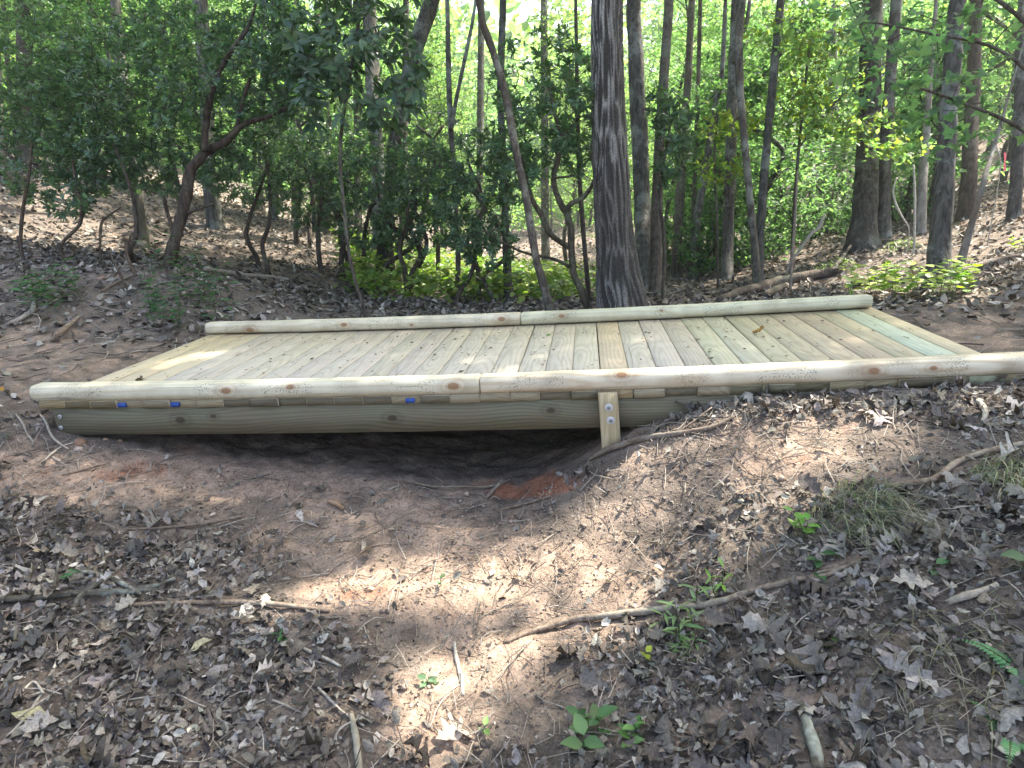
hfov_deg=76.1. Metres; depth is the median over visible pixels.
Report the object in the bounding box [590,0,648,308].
oak tree
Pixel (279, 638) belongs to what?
seedling
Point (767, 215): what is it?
leafy shrub
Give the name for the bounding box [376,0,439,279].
leaning tree
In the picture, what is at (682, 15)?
understory tree
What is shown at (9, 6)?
understory tree
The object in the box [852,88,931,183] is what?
understory tree
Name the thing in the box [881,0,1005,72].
understory tree
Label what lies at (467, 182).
laurel shrub
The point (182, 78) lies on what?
understory tree
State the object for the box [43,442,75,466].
stick
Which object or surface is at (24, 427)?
stick
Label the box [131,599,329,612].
stick
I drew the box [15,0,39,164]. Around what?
forest tree
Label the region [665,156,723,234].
leafy shrub
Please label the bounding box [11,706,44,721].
fallen leaf
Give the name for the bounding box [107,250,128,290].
dead branch
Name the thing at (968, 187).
forest tree
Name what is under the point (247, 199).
laurel shrub
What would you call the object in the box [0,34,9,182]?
forest tree
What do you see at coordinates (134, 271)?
dead branch
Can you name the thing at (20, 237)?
dead branch
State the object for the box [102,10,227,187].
understory tree
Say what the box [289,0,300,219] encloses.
forest tree
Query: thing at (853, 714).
fallen leaf
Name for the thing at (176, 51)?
understory tree
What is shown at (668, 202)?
understory tree
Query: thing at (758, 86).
understory tree
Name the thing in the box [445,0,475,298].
forest tree
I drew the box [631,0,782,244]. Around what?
understory tree
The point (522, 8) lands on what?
sky
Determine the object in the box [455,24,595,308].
laurel shrub
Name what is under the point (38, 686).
stick
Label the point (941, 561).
seedling
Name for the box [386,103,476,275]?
laurel shrub
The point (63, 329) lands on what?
stick
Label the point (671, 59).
understory tree
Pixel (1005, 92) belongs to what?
understory tree
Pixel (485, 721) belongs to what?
seedling
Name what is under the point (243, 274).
stick
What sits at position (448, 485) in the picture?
stick
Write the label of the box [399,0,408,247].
forest tree
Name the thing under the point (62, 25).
understory tree
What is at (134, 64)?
understory tree
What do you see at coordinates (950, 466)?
stick
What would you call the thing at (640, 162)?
forest tree
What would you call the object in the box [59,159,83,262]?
dead branch
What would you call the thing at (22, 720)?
stick
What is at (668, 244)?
leafy shrub
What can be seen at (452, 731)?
fallen leaf
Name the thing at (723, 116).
maple sapling
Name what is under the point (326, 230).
forest tree
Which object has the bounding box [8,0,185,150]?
understory tree
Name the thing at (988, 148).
understory tree
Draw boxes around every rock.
[73,438,87,445]
[73,446,82,451]
[303,481,312,485]
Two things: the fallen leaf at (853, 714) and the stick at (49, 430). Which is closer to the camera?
the fallen leaf at (853, 714)
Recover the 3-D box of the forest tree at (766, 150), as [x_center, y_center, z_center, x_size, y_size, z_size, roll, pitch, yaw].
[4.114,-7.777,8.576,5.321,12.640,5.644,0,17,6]
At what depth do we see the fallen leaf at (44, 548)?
2.62 m
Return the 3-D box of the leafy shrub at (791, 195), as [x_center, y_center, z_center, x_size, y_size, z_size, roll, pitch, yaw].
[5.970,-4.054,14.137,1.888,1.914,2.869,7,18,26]
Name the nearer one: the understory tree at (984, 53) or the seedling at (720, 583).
the seedling at (720, 583)
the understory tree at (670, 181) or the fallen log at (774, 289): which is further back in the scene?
the understory tree at (670, 181)
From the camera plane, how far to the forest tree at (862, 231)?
8.89 m
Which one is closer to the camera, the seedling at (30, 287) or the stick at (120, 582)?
the stick at (120, 582)
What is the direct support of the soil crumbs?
on the ground at (522, 458)
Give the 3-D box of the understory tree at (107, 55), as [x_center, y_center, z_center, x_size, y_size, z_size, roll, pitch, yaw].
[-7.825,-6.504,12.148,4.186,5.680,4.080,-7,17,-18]
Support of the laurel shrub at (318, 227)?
on the ground at (522, 458)
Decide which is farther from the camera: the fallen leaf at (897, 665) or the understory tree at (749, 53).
the understory tree at (749, 53)
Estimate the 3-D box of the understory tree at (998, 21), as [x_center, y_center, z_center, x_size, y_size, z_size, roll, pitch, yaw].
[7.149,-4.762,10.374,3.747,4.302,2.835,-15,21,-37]
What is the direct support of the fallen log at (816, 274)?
on the ground at (522, 458)
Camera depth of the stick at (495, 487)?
3.23 m
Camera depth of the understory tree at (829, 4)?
14.38 m
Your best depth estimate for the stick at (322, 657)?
2.23 m
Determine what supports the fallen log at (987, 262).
on the ground at (522, 458)
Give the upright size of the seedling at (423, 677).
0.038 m
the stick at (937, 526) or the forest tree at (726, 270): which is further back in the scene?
the forest tree at (726, 270)
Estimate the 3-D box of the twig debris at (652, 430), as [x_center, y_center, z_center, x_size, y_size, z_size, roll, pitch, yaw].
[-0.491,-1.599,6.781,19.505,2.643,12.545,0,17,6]
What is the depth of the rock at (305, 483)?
3.25 m
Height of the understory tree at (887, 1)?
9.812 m
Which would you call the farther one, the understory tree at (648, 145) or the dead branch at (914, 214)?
the understory tree at (648, 145)
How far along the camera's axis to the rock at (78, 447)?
3.28 m
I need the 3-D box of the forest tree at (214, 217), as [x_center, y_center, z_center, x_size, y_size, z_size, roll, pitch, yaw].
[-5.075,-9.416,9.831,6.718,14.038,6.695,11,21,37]
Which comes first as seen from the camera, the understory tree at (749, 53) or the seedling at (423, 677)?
the seedling at (423, 677)
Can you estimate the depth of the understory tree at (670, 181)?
18.39 m
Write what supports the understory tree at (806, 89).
on the ground at (522, 458)
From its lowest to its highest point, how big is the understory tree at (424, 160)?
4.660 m
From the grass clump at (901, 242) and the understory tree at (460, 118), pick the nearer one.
the grass clump at (901, 242)
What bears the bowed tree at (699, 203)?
on the ground at (522, 458)
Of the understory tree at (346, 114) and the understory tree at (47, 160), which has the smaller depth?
the understory tree at (346, 114)
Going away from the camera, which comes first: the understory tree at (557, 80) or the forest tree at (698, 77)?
the forest tree at (698, 77)
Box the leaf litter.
[0,129,1023,767]
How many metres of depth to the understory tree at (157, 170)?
34.02 m
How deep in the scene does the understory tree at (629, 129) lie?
18.98 m
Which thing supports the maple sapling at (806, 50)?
on the ground at (522, 458)
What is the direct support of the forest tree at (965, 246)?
on the ground at (522, 458)
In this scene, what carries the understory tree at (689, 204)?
on the ground at (522, 458)
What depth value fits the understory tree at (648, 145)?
27.84 m
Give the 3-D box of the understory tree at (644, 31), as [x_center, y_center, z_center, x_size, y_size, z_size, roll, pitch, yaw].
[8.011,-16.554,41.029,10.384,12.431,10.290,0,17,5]
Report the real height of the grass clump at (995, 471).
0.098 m
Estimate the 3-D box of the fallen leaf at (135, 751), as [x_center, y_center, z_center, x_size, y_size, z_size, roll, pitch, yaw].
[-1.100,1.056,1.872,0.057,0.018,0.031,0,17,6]
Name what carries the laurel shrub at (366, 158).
on the ground at (522, 458)
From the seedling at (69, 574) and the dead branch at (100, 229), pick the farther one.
the dead branch at (100, 229)
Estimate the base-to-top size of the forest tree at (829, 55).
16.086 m
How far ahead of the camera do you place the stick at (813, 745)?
1.61 m
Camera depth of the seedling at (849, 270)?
6.18 m
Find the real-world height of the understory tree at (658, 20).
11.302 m
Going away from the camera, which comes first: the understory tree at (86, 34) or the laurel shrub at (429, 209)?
the laurel shrub at (429, 209)
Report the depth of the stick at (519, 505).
3.04 m
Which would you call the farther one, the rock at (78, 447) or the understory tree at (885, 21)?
the understory tree at (885, 21)
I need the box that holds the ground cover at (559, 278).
[329,228,595,302]
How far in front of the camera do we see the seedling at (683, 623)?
2.11 m
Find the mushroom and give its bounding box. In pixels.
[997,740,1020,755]
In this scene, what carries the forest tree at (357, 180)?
on the ground at (522, 458)
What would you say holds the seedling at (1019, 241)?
on the ground at (522, 458)
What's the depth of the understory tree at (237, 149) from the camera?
19.25 m
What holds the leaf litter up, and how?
on the ground at (522, 458)
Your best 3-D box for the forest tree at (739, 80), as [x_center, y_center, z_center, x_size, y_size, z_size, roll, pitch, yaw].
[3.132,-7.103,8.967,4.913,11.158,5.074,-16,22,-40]
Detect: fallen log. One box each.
[715,245,851,302]
[762,282,788,296]
[888,254,1019,283]
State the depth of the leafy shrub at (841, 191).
12.78 m
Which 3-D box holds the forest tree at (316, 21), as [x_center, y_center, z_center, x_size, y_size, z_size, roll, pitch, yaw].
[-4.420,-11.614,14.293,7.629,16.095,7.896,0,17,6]
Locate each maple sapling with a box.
[693,101,764,287]
[743,0,936,268]
[803,0,1023,162]
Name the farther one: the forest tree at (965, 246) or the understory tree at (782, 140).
the understory tree at (782, 140)
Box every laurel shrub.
[0,0,330,268]
[202,124,319,271]
[250,89,367,245]
[264,128,370,278]
[315,131,425,292]
[366,136,473,293]
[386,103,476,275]
[431,126,518,302]
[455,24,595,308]
[642,80,696,299]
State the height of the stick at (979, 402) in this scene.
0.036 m
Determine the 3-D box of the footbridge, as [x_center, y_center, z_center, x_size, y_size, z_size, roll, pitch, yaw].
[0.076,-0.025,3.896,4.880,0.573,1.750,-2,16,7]
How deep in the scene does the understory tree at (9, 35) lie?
19.50 m
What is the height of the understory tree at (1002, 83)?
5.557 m
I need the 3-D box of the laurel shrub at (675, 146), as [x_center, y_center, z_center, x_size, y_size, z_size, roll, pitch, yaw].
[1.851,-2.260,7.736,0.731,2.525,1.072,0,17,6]
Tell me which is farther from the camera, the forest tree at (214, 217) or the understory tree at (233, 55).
the understory tree at (233, 55)
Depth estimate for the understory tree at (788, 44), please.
26.65 m
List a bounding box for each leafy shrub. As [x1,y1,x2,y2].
[664,219,708,266]
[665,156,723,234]
[669,204,746,276]
[710,192,775,260]
[733,229,801,266]
[754,151,836,233]
[765,192,850,247]
[797,165,853,234]
[891,177,932,220]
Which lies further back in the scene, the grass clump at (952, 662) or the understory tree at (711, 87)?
the understory tree at (711, 87)
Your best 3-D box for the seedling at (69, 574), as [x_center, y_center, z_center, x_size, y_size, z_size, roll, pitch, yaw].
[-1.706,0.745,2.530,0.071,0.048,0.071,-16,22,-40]
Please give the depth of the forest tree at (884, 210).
8.98 m
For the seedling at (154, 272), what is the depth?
5.68 m
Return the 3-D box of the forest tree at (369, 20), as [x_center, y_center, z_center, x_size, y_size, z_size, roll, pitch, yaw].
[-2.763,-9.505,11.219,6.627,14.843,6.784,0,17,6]
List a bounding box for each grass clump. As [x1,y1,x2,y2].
[806,469,971,575]
[808,258,854,271]
[854,586,1023,761]
[881,237,922,253]
[965,451,1023,500]
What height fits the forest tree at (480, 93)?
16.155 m
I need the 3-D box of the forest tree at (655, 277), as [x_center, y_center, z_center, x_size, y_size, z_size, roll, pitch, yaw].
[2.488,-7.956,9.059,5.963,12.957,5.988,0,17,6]
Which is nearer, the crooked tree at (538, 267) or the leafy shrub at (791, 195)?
the crooked tree at (538, 267)
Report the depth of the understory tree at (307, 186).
13.77 m
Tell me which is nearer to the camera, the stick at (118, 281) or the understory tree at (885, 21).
the stick at (118, 281)
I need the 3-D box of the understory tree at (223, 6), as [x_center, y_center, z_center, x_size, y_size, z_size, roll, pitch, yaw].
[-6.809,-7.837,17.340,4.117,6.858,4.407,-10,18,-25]
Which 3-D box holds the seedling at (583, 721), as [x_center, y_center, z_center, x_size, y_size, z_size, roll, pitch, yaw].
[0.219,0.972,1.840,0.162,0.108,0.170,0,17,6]
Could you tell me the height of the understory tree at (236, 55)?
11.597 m
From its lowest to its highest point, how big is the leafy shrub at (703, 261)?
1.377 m
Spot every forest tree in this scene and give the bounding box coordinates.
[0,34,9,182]
[1,0,18,157]
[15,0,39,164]
[110,0,150,247]
[164,0,177,188]
[193,0,226,230]
[254,7,266,211]
[270,3,278,218]
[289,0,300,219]
[312,0,320,206]
[324,9,331,235]
[343,0,351,227]
[353,1,361,236]
[362,0,384,258]
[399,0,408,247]
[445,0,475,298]
[475,0,484,247]
[497,0,514,301]
[540,0,549,261]
[574,0,591,301]
[626,0,650,289]
[647,0,673,293]
[670,0,694,277]
[687,0,701,269]
[719,0,751,280]
[734,0,761,283]
[756,0,784,280]
[774,0,804,231]
[819,0,838,211]
[842,0,882,253]
[877,0,901,238]
[912,0,937,234]
[920,0,966,289]
[954,0,982,221]
[955,41,1023,266]
[1005,0,1023,220]
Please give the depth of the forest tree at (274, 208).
13.92 m
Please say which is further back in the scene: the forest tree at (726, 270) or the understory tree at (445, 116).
the understory tree at (445, 116)
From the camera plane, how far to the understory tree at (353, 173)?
24.56 m
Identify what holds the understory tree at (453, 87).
on the ground at (522, 458)
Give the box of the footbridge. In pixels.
[29,294,1023,448]
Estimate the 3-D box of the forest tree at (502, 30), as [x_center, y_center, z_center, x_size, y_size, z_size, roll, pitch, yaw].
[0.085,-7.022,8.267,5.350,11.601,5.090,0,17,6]
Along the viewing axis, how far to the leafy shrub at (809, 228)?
11.61 m
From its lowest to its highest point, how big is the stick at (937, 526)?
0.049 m
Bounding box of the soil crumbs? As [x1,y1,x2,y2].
[0,386,1023,767]
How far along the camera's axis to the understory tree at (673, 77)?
36.75 m
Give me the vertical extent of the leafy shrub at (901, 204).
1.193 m
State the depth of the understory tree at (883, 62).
26.02 m
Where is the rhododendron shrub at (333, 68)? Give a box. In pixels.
[266,0,433,317]
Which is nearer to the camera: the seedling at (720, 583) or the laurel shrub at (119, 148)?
the seedling at (720, 583)
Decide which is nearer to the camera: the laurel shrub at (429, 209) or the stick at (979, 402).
the stick at (979, 402)
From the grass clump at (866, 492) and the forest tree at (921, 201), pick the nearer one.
the grass clump at (866, 492)
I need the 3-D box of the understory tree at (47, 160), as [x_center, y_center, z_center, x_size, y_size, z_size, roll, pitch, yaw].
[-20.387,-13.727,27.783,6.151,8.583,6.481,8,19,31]
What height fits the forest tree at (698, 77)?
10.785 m
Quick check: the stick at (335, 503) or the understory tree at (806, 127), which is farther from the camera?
the understory tree at (806, 127)
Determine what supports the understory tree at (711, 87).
on the ground at (522, 458)
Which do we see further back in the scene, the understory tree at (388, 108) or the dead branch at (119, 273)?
the understory tree at (388, 108)
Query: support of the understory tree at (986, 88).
on the ground at (522, 458)
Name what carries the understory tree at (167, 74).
on the ground at (522, 458)
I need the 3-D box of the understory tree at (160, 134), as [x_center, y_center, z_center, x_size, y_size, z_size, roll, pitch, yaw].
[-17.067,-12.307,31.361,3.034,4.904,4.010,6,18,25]
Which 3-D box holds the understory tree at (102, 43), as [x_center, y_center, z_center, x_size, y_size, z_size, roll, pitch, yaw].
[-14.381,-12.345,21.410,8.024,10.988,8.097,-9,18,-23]
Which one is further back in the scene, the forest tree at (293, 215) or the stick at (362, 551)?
the forest tree at (293, 215)
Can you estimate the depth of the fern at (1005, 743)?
1.44 m
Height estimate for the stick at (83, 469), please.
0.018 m
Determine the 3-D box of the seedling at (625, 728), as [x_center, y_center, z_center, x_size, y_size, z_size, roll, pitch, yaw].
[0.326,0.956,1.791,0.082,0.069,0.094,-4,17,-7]
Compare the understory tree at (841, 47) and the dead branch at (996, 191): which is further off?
the understory tree at (841, 47)
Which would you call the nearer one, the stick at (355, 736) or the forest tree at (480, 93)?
the stick at (355, 736)
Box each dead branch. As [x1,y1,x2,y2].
[18,142,32,260]
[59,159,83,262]
[99,207,120,260]
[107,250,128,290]
[125,233,137,275]
[786,215,825,273]
[789,170,797,291]
[892,177,909,255]
[912,165,915,253]
[984,139,1000,247]
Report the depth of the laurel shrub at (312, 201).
10.79 m
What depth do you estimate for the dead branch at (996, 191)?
7.04 m
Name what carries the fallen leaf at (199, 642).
on the ground at (522, 458)
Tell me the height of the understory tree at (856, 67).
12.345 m
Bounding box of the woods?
[0,0,1016,229]
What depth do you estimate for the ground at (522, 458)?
2.66 m
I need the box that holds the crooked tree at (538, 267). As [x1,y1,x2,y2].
[476,0,554,310]
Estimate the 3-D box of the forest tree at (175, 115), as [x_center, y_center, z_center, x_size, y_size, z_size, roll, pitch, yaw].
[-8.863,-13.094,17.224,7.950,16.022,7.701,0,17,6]
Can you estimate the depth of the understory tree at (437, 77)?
16.85 m
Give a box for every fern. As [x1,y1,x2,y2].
[955,639,1023,686]
[970,700,1023,765]
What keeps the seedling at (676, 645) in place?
on the ground at (522, 458)
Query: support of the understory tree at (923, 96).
on the ground at (522, 458)
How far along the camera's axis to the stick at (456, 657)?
2.22 m
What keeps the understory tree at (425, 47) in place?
on the ground at (522, 458)
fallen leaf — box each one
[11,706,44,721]
[32,545,51,551]
[120,747,138,757]
[190,637,211,650]
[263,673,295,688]
[435,712,471,739]
[752,325,763,332]
[843,578,872,606]
[847,682,877,724]
[878,650,932,689]
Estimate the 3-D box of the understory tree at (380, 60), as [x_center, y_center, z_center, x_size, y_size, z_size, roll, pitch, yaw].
[-3.878,-6.947,18.643,3.972,6.084,4.253,-7,17,-17]
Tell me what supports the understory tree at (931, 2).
on the ground at (522, 458)
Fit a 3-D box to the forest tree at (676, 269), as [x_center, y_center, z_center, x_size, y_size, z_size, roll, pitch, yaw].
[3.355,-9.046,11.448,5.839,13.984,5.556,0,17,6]
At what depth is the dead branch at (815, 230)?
8.38 m
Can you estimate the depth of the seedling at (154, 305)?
5.28 m
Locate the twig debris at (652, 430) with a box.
[0,158,1023,767]
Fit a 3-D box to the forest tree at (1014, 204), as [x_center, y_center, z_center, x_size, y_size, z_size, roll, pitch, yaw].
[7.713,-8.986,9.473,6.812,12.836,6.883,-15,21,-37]
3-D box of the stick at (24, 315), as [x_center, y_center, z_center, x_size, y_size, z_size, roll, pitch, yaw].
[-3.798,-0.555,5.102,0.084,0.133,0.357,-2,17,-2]
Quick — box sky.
[181,0,992,188]
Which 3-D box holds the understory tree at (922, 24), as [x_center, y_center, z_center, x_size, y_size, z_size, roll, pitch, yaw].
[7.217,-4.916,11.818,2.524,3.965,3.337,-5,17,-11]
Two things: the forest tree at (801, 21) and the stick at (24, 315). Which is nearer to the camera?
the stick at (24, 315)
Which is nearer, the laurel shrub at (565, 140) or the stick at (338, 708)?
the stick at (338, 708)
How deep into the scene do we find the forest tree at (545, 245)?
18.98 m
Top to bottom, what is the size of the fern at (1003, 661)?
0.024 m
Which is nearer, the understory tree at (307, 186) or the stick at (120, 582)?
the stick at (120, 582)
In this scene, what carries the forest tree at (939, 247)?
on the ground at (522, 458)
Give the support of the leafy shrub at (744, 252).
on the ground at (522, 458)
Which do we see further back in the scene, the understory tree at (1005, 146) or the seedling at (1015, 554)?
the understory tree at (1005, 146)
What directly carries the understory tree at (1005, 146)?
on the ground at (522, 458)
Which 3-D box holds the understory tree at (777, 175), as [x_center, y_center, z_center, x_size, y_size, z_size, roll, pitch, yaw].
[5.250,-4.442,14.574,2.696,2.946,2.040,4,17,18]
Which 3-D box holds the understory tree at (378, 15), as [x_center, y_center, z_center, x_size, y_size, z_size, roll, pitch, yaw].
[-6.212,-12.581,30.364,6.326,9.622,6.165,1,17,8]
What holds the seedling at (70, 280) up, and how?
on the ground at (522, 458)
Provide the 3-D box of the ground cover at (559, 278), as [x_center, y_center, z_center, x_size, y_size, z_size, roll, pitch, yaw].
[-1.114,-1.824,10.204,5.478,1.136,6.421,0,17,6]
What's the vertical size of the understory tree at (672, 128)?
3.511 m
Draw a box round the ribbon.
[1003,153,1005,170]
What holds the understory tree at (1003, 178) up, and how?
on the ground at (522, 458)
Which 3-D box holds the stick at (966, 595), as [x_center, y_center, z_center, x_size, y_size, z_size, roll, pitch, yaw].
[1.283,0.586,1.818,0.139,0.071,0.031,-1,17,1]
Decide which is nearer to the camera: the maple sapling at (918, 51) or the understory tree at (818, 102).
the maple sapling at (918, 51)
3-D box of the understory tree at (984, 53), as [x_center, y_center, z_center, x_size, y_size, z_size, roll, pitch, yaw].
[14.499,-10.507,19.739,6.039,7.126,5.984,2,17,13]
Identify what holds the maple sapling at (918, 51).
on the ground at (522, 458)
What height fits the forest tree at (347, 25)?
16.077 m
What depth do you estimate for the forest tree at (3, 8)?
12.51 m
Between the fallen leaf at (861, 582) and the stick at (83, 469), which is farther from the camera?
the stick at (83, 469)
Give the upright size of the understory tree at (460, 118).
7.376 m
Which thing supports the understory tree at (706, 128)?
on the ground at (522, 458)
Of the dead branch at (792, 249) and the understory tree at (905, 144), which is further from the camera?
the understory tree at (905, 144)
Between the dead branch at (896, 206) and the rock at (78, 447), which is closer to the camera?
the rock at (78, 447)
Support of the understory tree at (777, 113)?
on the ground at (522, 458)
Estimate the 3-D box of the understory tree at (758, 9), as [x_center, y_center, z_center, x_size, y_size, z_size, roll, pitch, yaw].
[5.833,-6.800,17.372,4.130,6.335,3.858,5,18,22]
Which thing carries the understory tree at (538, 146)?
on the ground at (522, 458)
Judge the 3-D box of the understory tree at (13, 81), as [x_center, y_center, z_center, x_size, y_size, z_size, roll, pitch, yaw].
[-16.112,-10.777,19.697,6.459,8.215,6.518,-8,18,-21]
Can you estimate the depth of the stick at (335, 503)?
3.04 m
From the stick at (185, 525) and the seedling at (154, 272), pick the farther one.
the seedling at (154, 272)
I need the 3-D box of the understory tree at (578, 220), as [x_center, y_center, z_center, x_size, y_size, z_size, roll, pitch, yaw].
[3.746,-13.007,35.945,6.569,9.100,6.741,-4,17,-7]
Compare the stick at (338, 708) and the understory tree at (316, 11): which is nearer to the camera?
the stick at (338, 708)
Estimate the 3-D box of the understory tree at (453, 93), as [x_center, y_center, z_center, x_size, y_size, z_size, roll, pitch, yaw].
[-1.982,-6.371,18.105,3.710,5.995,3.465,0,17,5]
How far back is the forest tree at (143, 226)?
8.51 m
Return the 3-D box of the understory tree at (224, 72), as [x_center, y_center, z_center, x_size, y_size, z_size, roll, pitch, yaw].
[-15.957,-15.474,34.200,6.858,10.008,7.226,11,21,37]
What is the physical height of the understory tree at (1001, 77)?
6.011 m
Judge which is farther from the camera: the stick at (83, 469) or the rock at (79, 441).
the rock at (79, 441)
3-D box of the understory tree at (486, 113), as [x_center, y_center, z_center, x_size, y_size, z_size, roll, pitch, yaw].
[-0.734,-8.496,24.325,4.755,8.319,4.442,-9,18,-23]
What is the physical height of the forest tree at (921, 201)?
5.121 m
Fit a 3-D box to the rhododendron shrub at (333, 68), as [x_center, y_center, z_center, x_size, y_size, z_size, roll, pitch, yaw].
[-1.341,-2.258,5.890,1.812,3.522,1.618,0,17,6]
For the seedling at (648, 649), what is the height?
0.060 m
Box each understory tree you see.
[0,0,83,139]
[0,0,138,153]
[0,3,50,157]
[0,5,82,161]
[2,0,169,154]
[6,0,192,178]
[7,0,105,160]
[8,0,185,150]
[38,0,186,159]
[54,3,164,149]
[74,0,183,170]
[97,0,257,184]
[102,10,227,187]
[108,0,261,173]
[121,0,262,182]
[122,74,194,173]
[134,72,191,171]
[160,0,256,183]
[180,0,242,179]
[186,0,322,212]
[210,0,288,154]
[215,0,369,229]
[215,88,308,210]
[249,79,366,229]
[272,0,476,218]
[304,94,369,216]
[304,113,368,224]
[331,26,442,232]
[341,0,410,164]
[350,74,427,244]
[352,58,432,222]
[368,0,518,249]
[387,17,520,250]
[393,32,497,249]
[410,43,488,192]
[410,73,485,197]
[418,87,491,198]
[432,41,549,257]
[467,0,633,260]
[508,21,643,225]
[509,56,591,217]
[516,66,587,228]
[535,59,632,226]
[546,0,786,256]
[571,70,672,247]
[623,4,684,183]
[624,0,768,159]
[625,87,675,211]
[626,39,716,228]
[630,28,716,168]
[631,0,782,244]
[633,118,722,238]
[634,125,750,238]
[641,0,721,162]
[650,12,795,250]
[650,125,704,247]
[663,72,788,261]
[665,147,739,245]
[666,113,777,256]
[668,10,815,251]
[670,0,788,220]
[670,0,855,232]
[689,0,882,211]
[689,111,801,221]
[718,0,853,141]
[738,79,800,217]
[742,118,812,228]
[773,18,849,165]
[779,60,854,158]
[779,64,824,164]
[792,0,911,159]
[793,57,904,208]
[795,0,907,126]
[809,0,922,120]
[819,0,985,190]
[823,0,1013,217]
[842,0,942,123]
[847,0,1017,154]
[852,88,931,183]
[854,0,1017,183]
[878,49,1009,168]
[880,0,1012,215]
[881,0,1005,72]
[881,0,1011,105]
[881,21,999,191]
[882,0,1011,143]
[883,0,1017,183]
[919,0,1017,177]
[966,0,1017,114]
[983,0,1015,113]
[985,14,1011,123]
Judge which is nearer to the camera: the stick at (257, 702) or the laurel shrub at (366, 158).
the stick at (257, 702)
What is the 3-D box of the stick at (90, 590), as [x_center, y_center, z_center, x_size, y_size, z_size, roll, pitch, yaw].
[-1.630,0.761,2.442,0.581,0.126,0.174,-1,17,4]
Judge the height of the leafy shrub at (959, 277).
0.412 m
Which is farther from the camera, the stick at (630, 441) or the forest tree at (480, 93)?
the forest tree at (480, 93)
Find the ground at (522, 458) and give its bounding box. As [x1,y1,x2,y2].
[0,128,1023,767]
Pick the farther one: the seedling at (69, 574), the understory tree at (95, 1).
the understory tree at (95, 1)
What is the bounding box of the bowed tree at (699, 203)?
[687,0,726,280]
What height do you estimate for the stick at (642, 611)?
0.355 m
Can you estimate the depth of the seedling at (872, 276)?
5.80 m
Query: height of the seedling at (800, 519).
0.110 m
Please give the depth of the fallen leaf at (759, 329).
3.88 m
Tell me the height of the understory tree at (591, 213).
9.937 m
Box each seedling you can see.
[6,275,52,302]
[11,258,82,316]
[59,568,79,579]
[134,230,215,303]
[138,256,239,331]
[269,628,287,641]
[417,674,438,686]
[478,716,489,734]
[560,703,617,748]
[616,715,645,747]
[640,645,652,659]
[648,584,715,645]
[663,628,708,660]
[703,558,732,597]
[782,506,820,540]
[806,550,840,580]
[836,257,859,281]
[844,262,906,293]
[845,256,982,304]
[929,558,949,575]
[1001,549,1023,568]
[1008,237,1023,250]
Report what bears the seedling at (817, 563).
on the ground at (522, 458)
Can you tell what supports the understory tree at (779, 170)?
on the ground at (522, 458)
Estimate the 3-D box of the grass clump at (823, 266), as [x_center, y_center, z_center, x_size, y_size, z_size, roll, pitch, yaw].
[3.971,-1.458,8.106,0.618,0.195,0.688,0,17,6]
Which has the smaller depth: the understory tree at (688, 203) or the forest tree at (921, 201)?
the forest tree at (921, 201)
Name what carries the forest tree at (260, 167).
on the ground at (522, 458)
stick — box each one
[0,561,158,607]
[4,691,44,738]
[6,301,35,325]
[13,681,44,697]
[15,414,34,442]
[38,414,68,449]
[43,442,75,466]
[52,316,80,338]
[61,463,104,475]
[78,569,175,595]
[101,273,133,292]
[113,679,301,712]
[127,515,240,530]
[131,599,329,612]
[203,267,288,280]
[290,639,341,669]
[317,686,364,739]
[327,499,344,509]
[332,543,411,567]
[349,710,362,767]
[403,472,511,487]
[453,641,464,695]
[485,478,503,498]
[495,495,550,511]
[503,561,854,643]
[588,407,734,460]
[797,702,825,767]
[872,440,1023,489]
[913,503,942,542]
[945,582,999,604]
[975,399,988,423]
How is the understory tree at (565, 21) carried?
on the ground at (522, 458)
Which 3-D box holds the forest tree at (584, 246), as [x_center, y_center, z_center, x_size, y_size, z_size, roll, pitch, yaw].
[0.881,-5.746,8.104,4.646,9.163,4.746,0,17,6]
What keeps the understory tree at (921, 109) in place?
on the ground at (522, 458)
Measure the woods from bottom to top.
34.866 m
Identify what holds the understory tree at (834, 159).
on the ground at (522, 458)

